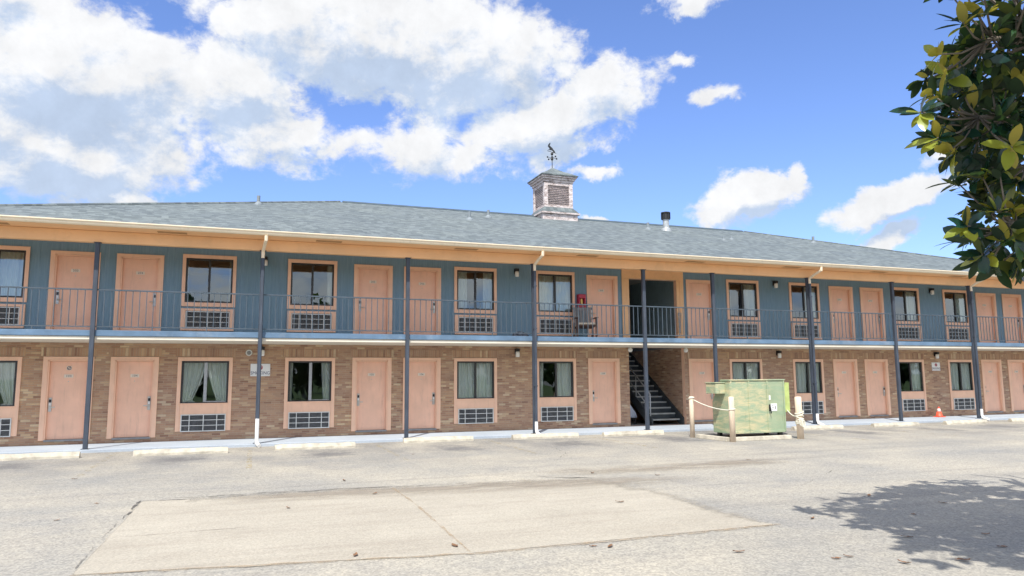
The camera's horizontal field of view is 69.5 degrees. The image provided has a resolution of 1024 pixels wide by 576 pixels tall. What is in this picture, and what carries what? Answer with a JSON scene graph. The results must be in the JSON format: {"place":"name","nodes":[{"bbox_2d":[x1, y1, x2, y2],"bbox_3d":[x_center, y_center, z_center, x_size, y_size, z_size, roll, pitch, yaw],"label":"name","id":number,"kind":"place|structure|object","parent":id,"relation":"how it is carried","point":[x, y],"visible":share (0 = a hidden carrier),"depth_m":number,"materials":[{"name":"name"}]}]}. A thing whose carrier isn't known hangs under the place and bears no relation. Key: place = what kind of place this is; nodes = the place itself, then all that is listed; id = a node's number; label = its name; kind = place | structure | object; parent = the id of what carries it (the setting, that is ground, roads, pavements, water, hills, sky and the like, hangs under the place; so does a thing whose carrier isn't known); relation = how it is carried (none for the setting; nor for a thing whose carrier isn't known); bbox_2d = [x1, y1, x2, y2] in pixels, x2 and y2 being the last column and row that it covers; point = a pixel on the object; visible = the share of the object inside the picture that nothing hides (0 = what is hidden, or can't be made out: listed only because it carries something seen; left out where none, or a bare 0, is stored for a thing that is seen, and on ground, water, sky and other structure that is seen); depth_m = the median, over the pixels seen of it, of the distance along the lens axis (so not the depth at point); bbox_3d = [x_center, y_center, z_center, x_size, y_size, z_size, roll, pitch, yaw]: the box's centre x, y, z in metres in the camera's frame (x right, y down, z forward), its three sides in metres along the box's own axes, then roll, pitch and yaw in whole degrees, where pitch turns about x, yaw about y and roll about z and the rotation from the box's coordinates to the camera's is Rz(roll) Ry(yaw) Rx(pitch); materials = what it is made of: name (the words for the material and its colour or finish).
{"place":"outdoors","nodes":[
{"label":"outdoors","id":0,"kind":"place"},
{"bbox_2d":[0,420,1023,575],"bbox_3d":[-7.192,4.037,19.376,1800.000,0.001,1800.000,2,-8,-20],"label":"parking lot","id":1,"kind":"structure","parent":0,"point":[971,476],"depth_m":10.45,"materials":[{"name":"grey asphalt"}]},
{"bbox_2d":[0,452,80,460],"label":"wheel stop","id":2,"kind":"object","parent":1,"relation":"on","point":[37,456],"visible":1,"depth_m":15.26,"materials":[{"name":"concrete"}]},
{"bbox_2d":[133,447,227,455],"bbox_3d":[-7.216,3.569,16.122,1.889,0.129,0.178,2,-8,-20],"label":"wheel stop","id":3,"kind":"object","parent":1,"relation":"on","point":[185,451],"visible":1,"depth_m":16.05,"materials":[{"name":"concrete"}]},
{"bbox_2d":[127,482,465,513],"bbox_3d":[-2.937,2.895,10.483,4.642,0.001,1.058,4,-8,-33],"label":"crack","id":4,"kind":"object","parent":1,"relation":"on","point":[133,506],"visible":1,"depth_m":10.34,"materials":[{"name":"grey"}]},
{"bbox_2d":[274,442,355,450],"bbox_3d":[-4.580,3.684,17.206,1.822,0.129,0.177,2,-8,-21],"label":"wheel stop","id":5,"kind":"object","parent":1,"relation":"on","point":[304,446],"visible":1,"depth_m":17.14,"materials":[{"name":"concrete"}]},
{"bbox_2d":[74,480,771,574],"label":"concrete pad","id":6,"kind":"object","parent":1,"relation":"on","point":[273,529],"visible":1,"depth_m":8.08,"materials":[{"name":"beige concrete"}]},
{"bbox_2d":[113,524,767,572],"bbox_3d":[-0.325,2.423,6.833,6.773,0.001,0.352,2,-7,-16],"label":"dirt line","id":7,"kind":"object","parent":6,"relation":"on","point":[380,557],"visible":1,"depth_m":6.37,"materials":[{"name":"brown soil"}]},
{"bbox_2d":[403,436,473,442],"bbox_3d":[-1.884,3.878,18.936,1.822,0.128,0.177,2,-7,-19],"label":"wheel stop","id":8,"kind":"object","parent":1,"relation":"on","point":[436,439],"visible":1,"depth_m":18.86,"materials":[{"name":"concrete"}]},
{"bbox_2d":[278,479,630,496],"bbox_3d":[-0.596,2.912,10.741,8.554,0.001,1.711,2,-7,-15],"label":"silt band","id":9,"kind":"object","parent":1,"relation":"on","point":[430,488],"visible":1,"depth_m":10.65,"materials":[{"name":"beige soil"}]},
{"bbox_2d":[0,143,1023,449],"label":"motel building","id":10,"kind":"structure","parent":1,"relation":"on","point":[144,321],"depth_m":21.71,"materials":[{"name":"beige brick"}]},
{"bbox_2d":[0,357,22,435],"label":"window","id":11,"kind":"structure","parent":10,"relation":"in","point":[10,367],"depth_m":17.82,"materials":[{"name":"paint"}]},
{"bbox_2d":[0,245,30,301],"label":"window","id":12,"kind":"structure","parent":10,"relation":"in","point":[14,261],"depth_m":18.15,"materials":[{"name":"glass"}]},
{"bbox_2d":[38,357,94,441],"bbox_3d":[-10.971,2.729,18.191,1.100,2.060,0.135,2,-8,-20],"label":"door","id":13,"kind":"structure","parent":10,"relation":"in","point":[63,388],"depth_m":18.18,"materials":[{"name":"paint"}]},
{"bbox_2d":[46,250,100,329],"bbox_3d":[-10.990,0.109,18.516,1.100,2.060,0.135,2,-8,-20],"label":"door","id":14,"kind":"structure","parent":10,"relation":"in","point":[76,270],"depth_m":18.52,"materials":[{"name":"paint"}]},
{"bbox_2d":[106,357,158,439],"bbox_3d":[-9.590,2.781,18.693,1.100,2.060,0.135,2,-8,-20],"label":"door","id":15,"kind":"structure","parent":10,"relation":"in","point":[133,385],"depth_m":18.70,"materials":[{"name":"paint"}]},
{"bbox_2d":[113,253,164,330],"bbox_3d":[-9.609,0.161,19.018,1.100,2.060,0.135,2,-8,-20],"label":"door","id":16,"kind":"structure","parent":10,"relation":"in","point":[145,272],"depth_m":19.03,"materials":[{"name":"paint"}]},
{"bbox_2d":[175,357,232,431],"bbox_3d":[-8.035,2.766,19.279,1.330,1.900,0.186,2,-8,-20],"label":"window","id":17,"kind":"structure","parent":10,"relation":"in","point":[219,369],"depth_m":19.29,"materials":[{"name":"paint"}]},
{"bbox_2d":[181,254,236,306],"bbox_3d":[-8.058,-0.181,19.647,1.330,1.380,0.177,2,-8,-20],"label":"window","id":18,"kind":"structure","parent":10,"relation":"in","point":[233,264],"depth_m":19.59,"materials":[{"name":"paint"}]},
{"bbox_2d":[250,364,269,375],"bbox_3d":[-6.740,2.196,19.758,0.500,0.330,0.022,2,-8,-20],"label":"no smoking sign","id":19,"kind":"object","parent":10,"relation":"attached to","point":[265,369],"visible":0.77,"depth_m":19.77,"materials":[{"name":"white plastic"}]},
{"bbox_2d":[283,358,334,428],"bbox_3d":[-5.541,2.860,20.185,1.330,1.900,0.186,2,-8,-20],"label":"window","id":20,"kind":"structure","parent":10,"relation":"in","point":[326,404],"depth_m":20.17,"materials":[{"name":"paint"}]},
{"bbox_2d":[287,259,337,309],"bbox_3d":[-5.563,-0.087,20.551,1.330,1.380,0.172,2,-8,-20],"label":"window","id":21,"kind":"structure","parent":10,"relation":"in","point":[332,269],"depth_m":20.55,"materials":[{"name":"paint"}]},
{"bbox_2d":[351,358,391,431],"bbox_3d":[-3.954,2.993,20.741,1.100,2.060,0.135,2,-8,-20],"label":"door","id":22,"kind":"structure","parent":10,"relation":"in","point":[371,380],"depth_m":20.75,"materials":[{"name":"paint"}]},
{"bbox_2d":[353,264,392,333],"bbox_3d":[-3.974,0.373,21.065,1.100,2.060,0.135,2,-8,-20],"label":"door","id":23,"kind":"structure","parent":10,"relation":"in","point":[376,281],"depth_m":21.09,"materials":[{"name":"paint"}]},
{"bbox_2d":[402,358,440,430],"bbox_3d":[-2.606,3.044,21.230,1.100,2.060,0.135,2,-8,-20],"label":"door","id":24,"kind":"structure","parent":10,"relation":"in","point":[424,373],"depth_m":21.27,"materials":[{"name":"paint"}]},
{"bbox_2d":[403,266,440,334],"bbox_3d":[-2.626,0.424,21.555,1.100,2.060,0.135,2,-8,-20],"label":"door","id":25,"kind":"structure","parent":10,"relation":"in","point":[425,283],"depth_m":21.60,"materials":[{"name":"paint"}]},
{"bbox_2d":[454,358,496,423],"bbox_3d":[-1.089,3.028,21.803,1.330,1.900,0.188,2,-8,-20],"label":"window","id":26,"kind":"structure","parent":10,"relation":"in","point":[475,379],"depth_m":21.83,"materials":[{"name":"glass"}]},
{"bbox_2d":[454,267,496,313],"bbox_3d":[-1.112,0.081,22.172,1.330,1.380,0.179,2,-8,-20],"label":"window","id":27,"kind":"structure","parent":10,"relation":"in","point":[460,273],"depth_m":22.15,"materials":[{"name":"glass"}]},
{"bbox_2d":[536,270,574,315],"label":"window","id":28,"kind":"structure","parent":10,"relation":"in","point":[562,284],"depth_m":23.08,"materials":[{"name":"glass"}]},
{"bbox_2d":[537,358,576,420],"bbox_3d":[1.349,3.120,22.688,1.330,1.900,0.186,2,-8,-20],"label":"window","id":29,"kind":"structure","parent":10,"relation":"in","point":[565,372],"depth_m":22.75,"materials":[{"name":"paint"}]},
{"bbox_2d":[577,294,585,306],"bbox_3d":[2.181,0.451,23.194,0.250,0.500,0.159,2,-8,-20],"label":"fire extinguisher cabinet","id":30,"kind":"object","parent":10,"relation":"attached to","point":[581,298],"visible":0.84,"depth_m":23.15,"materials":[{"name":"red metal"}]},
{"bbox_2d":[572,307,597,336],"bbox_3d":[2.217,1.047,22.449,0.690,0.998,0.860,0,-7,-6],"label":"rocking chair","id":31,"kind":"object","parent":10,"relation":"on","point":[588,324],"visible":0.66,"depth_m":22.67,"materials":[{"name":"grey wood"}]},
{"bbox_2d":[586,275,618,336],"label":"door","id":32,"kind":"structure","parent":10,"relation":"in","point":[603,290],"depth_m":23.60,"materials":[{"name":"paint"}]},
{"bbox_2d":[588,358,620,424],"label":"door","id":33,"kind":"structure","parent":10,"relation":"in","point":[603,373],"depth_m":23.25,"materials":[{"name":"paint"}]},
{"bbox_2d":[630,405,636,423],"bbox_3d":[3.698,4.042,24.699,0.711,1.001,0.750,2,-8,-20],"label":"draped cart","id":34,"kind":"object","parent":10,"relation":"on","point":[633,415],"visible":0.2,"depth_m":24.41,"materials":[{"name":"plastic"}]},
{"bbox_2d":[685,279,711,338],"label":"door","id":35,"kind":"structure","parent":10,"relation":"in","point":[698,294],"depth_m":24.83,"materials":[{"name":"paint"}]},
{"bbox_2d":[688,359,714,421],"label":"door","id":36,"kind":"structure","parent":10,"relation":"in","point":[701,371],"depth_m":24.49,"materials":[{"name":"paint"}]},
{"bbox_2d":[726,279,759,319],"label":"window","id":37,"kind":"structure","parent":10,"relation":"in","point":[751,290],"depth_m":25.55,"materials":[{"name":"glass"}]},
{"bbox_2d":[729,359,762,379],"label":"window","id":38,"kind":"structure","parent":10,"relation":"in","point":[739,368],"depth_m":25.18,"materials":[{"name":"glass"}]},
{"bbox_2d":[788,282,819,321],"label":"window","id":39,"kind":"structure","parent":10,"relation":"in","point":[813,286],"depth_m":26.38,"materials":[{"name":"paint"}]},
{"bbox_2d":[792,359,825,412],"bbox_3d":[10.432,3.462,25.988,1.330,1.900,0.186,2,-8,-20],"label":"window","id":40,"kind":"structure","parent":10,"relation":"in","point":[801,367],"depth_m":26.01,"materials":[{"name":"glass"}]},
{"bbox_2d":[828,286,855,340],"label":"door","id":41,"kind":"structure","parent":10,"relation":"in","point":[840,298],"depth_m":26.90,"materials":[{"name":"paint"}]},
{"bbox_2d":[832,359,860,416],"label":"door","id":42,"kind":"structure","parent":10,"relation":"in","point":[845,371],"depth_m":26.57,"materials":[{"name":"paint"}]},
{"bbox_2d":[859,287,885,340],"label":"door","id":43,"kind":"structure","parent":10,"relation":"in","point":[871,299],"depth_m":27.40,"materials":[{"name":"paint"}]},
{"bbox_2d":[864,359,890,415],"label":"door","id":44,"kind":"structure","parent":10,"relation":"in","point":[876,374],"depth_m":27.06,"materials":[{"name":"paint"}]},
{"bbox_2d":[894,287,920,323],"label":"window","id":45,"kind":"structure","parent":10,"relation":"in","point":[911,302],"depth_m":28.10,"materials":[{"name":"glass"}]},
{"bbox_2d":[899,359,926,409],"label":"window","id":46,"kind":"structure","parent":10,"relation":"in","point":[917,383],"depth_m":27.74,"materials":[{"name":"paint"}]},
{"bbox_2d":[931,362,939,370],"bbox_3d":[16.141,2.989,28.080,0.420,0.310,0.022,2,-8,-20],"label":"no smoking sign","id":47,"kind":"object","parent":10,"relation":"attached to","point":[935,366],"visible":1,"depth_m":28.08,"materials":[{"name":"white metal"}]},
{"bbox_2d":[942,289,968,325],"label":"window","id":48,"kind":"structure","parent":10,"relation":"in","point":[959,298],"depth_m":28.96,"materials":[{"name":"glass"}]},
{"bbox_2d":[947,360,975,409],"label":"window","id":49,"kind":"structure","parent":10,"relation":"in","point":[966,377],"depth_m":28.53,"materials":[{"name":"glass"}]},
{"bbox_2d":[975,293,999,342],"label":"door","id":50,"kind":"structure","parent":10,"relation":"in","point":[985,302],"depth_m":29.42,"materials":[{"name":"paint"}]},
{"bbox_2d":[981,360,1005,412],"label":"door","id":51,"kind":"structure","parent":10,"relation":"in","point":[992,377],"depth_m":29.07,"materials":[{"name":"paint"}]},
{"bbox_2d":[1001,294,1023,342],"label":"door","id":52,"kind":"structure","parent":10,"relation":"in","point":[1011,305],"depth_m":29.92,"materials":[{"name":"paint"}]},
{"bbox_2d":[1007,360,1023,411],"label":"door","id":53,"kind":"structure","parent":10,"relation":"in","point":[1015,367],"depth_m":29.54,"materials":[{"name":"paint"}]},
{"bbox_2d":[0,414,1023,453],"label":"walkway","id":54,"kind":"structure","parent":1,"relation":"on","point":[133,446],"depth_m":19.71,"materials":[{"name":"grey concrete"}]},
{"bbox_2d":[933,407,945,416],"bbox_3d":[15.885,4.608,27.445,0.300,0.375,0.300,2,-8,-20],"label":"traffic cone","id":55,"kind":"object","parent":54,"relation":"on","point":[938,413],"visible":1,"depth_m":27.38,"materials":[{"name":"orange plastic"}]},
{"bbox_2d":[511,432,578,439],"bbox_3d":[0.898,3.961,19.767,1.893,0.129,0.178,2,-8,-20],"label":"wheel stop","id":56,"kind":"object","parent":1,"relation":"on","point":[543,436],"visible":1,"depth_m":19.67,"materials":[{"name":"concrete"}]},
{"bbox_2d":[542,476,593,477],"bbox_3d":[0.811,3.036,11.843,0.993,0.001,0.126,-2,-7,15],"label":"crack","id":57,"kind":"object","parent":1,"relation":"on","point":[574,477],"visible":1,"depth_m":11.79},
{"bbox_2d":[602,430,663,436],"bbox_3d":[3.376,4.039,20.530,1.886,0.126,0.178,2,-8,-21],"label":"wheel stop","id":58,"kind":"object","parent":1,"relation":"on","point":[634,433],"visible":1,"depth_m":20.45,"materials":[{"name":"concrete"}]},
{"bbox_2d":[610,461,757,470],"bbox_3d":[3.072,3.206,13.334,5.900,0.001,1.800,2,-8,-20],"label":"silt band","id":59,"kind":"object","parent":1,"relation":"on","point":[730,462],"visible":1,"depth_m":13.58,"materials":[{"name":"beige soil"}]},
{"bbox_2d":[689,396,694,437],"bbox_3d":[4.814,3.447,19.739,0.128,1.085,0.126,2,-8,-20],"label":"bollard","id":60,"kind":"object","parent":1,"relation":"on","point":[691,417],"visible":1,"depth_m":19.69,"materials":[{"name":"paint"}]},
{"bbox_2d":[688,397,734,410],"bbox_3d":[5.131,2.982,19.054,0.185,0.320,1.781,3,-8,-24],"label":"rope","id":61,"kind":"object","parent":60,"relation":"attached to","point":[711,407],"visible":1,"depth_m":18.98,"materials":[{"name":"beige fabric"}]},
{"bbox_2d":[696,434,729,441],"bbox_3d":[5.152,3.842,18.944,0.137,0.100,1.281,2,-8,-22],"label":"kerb bar","id":62,"kind":"object","parent":1,"relation":"on","point":[712,437],"visible":1,"depth_m":18.84,"materials":[{"name":"concrete"}]},
{"bbox_2d":[728,397,735,441],"bbox_3d":[5.453,3.251,18.282,0.140,1.105,0.138,2,-7,-20],"label":"bollard","id":63,"kind":"object","parent":1,"relation":"on","point":[732,420],"visible":1,"depth_m":18.23,"materials":[{"name":"paint"}]},
{"bbox_2d":[705,379,789,435],"bbox_3d":[6.448,3.264,20.153,2.300,1.525,0.892,2,-8,-20],"label":"dumpster","id":64,"kind":"object","parent":1,"relation":"on","point":[761,405],"visible":0.91,"depth_m":19.86,"materials":[{"name":"green paint"}]},
{"bbox_2d":[736,435,791,440],"bbox_3d":[6.343,3.803,18.701,1.750,0.100,0.137,2,-8,-20],"label":"kerb bar","id":65,"kind":"object","parent":1,"relation":"on","point":[756,438],"visible":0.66,"depth_m":18.64,"materials":[{"name":"concrete"}]},
{"bbox_2d":[794,397,803,438],"bbox_3d":[7.417,3.347,19.047,0.170,1.075,0.167,0,-7,-20],"label":"bollard","id":66,"kind":"object","parent":1,"relation":"on","point":[798,409],"visible":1,"depth_m":18.99,"materials":[{"name":"paint"}]},
{"bbox_2d":[787,410,805,427],"bbox_3d":[7.427,3.441,19.540,0.232,0.426,1.352,0,-7,1],"label":"rope","id":67,"kind":"object","parent":66,"relation":"attached to","point":[800,423],"visible":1,"depth_m":18.95,"materials":[{"name":"beige fabric"}]},
{"bbox_2d":[791,424,843,430],"bbox_3d":[9.235,4.212,22.289,1.878,0.129,0.177,2,-8,-21],"label":"wheel stop","id":68,"kind":"object","parent":1,"relation":"on","point":[817,427],"visible":0.84,"depth_m":22.25,"materials":[{"name":"concrete"}]},
{"bbox_2d":[870,422,919,426],"bbox_3d":[12.158,4.329,23.404,1.842,0.128,0.177,2,-7,-19],"label":"wheel stop","id":69,"kind":"object","parent":1,"relation":"on","point":[897,424],"visible":1,"depth_m":23.32,"materials":[{"name":"concrete"}]},
{"bbox_2d":[889,0,1023,288],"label":"magnolia tree","id":70,"kind":"object","parent":1,"relation":"on","point":[977,138],"visible":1,"depth_m":6.04,"materials":[{"name":"green plant"}]},
{"bbox_2d":[943,419,987,424],"bbox_3d":[15.023,4.437,24.445,1.888,0.129,0.178,2,-8,-21],"label":"wheel stop","id":71,"kind":"object","parent":1,"relation":"on","point":[955,422],"visible":1,"depth_m":24.34,"materials":[{"name":"concrete"}]},
{"bbox_2d":[1008,418,1023,421],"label":"wheel stop","id":72,"kind":"object","parent":1,"relation":"on","point":[1015,419],"visible":1,"depth_m":25.27,"materials":[{"name":"concrete"}]},
{"bbox_2d":[0,0,1023,258],"label":"sky","id":73,"kind":"structure","parent":0,"point":[773,117],"materials":[{"name":"blue"}]},
{"bbox_2d":[512,331,528,335],"bbox_3d":[0.221,1.306,20.954,0.504,0.160,0.267,2,-8,-20],"label":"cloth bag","id":74,"kind":"object","parent":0,"point":[513,334],"visible":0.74,"depth_m":20.88,"materials":[{"name":"fabric"}]}
]}

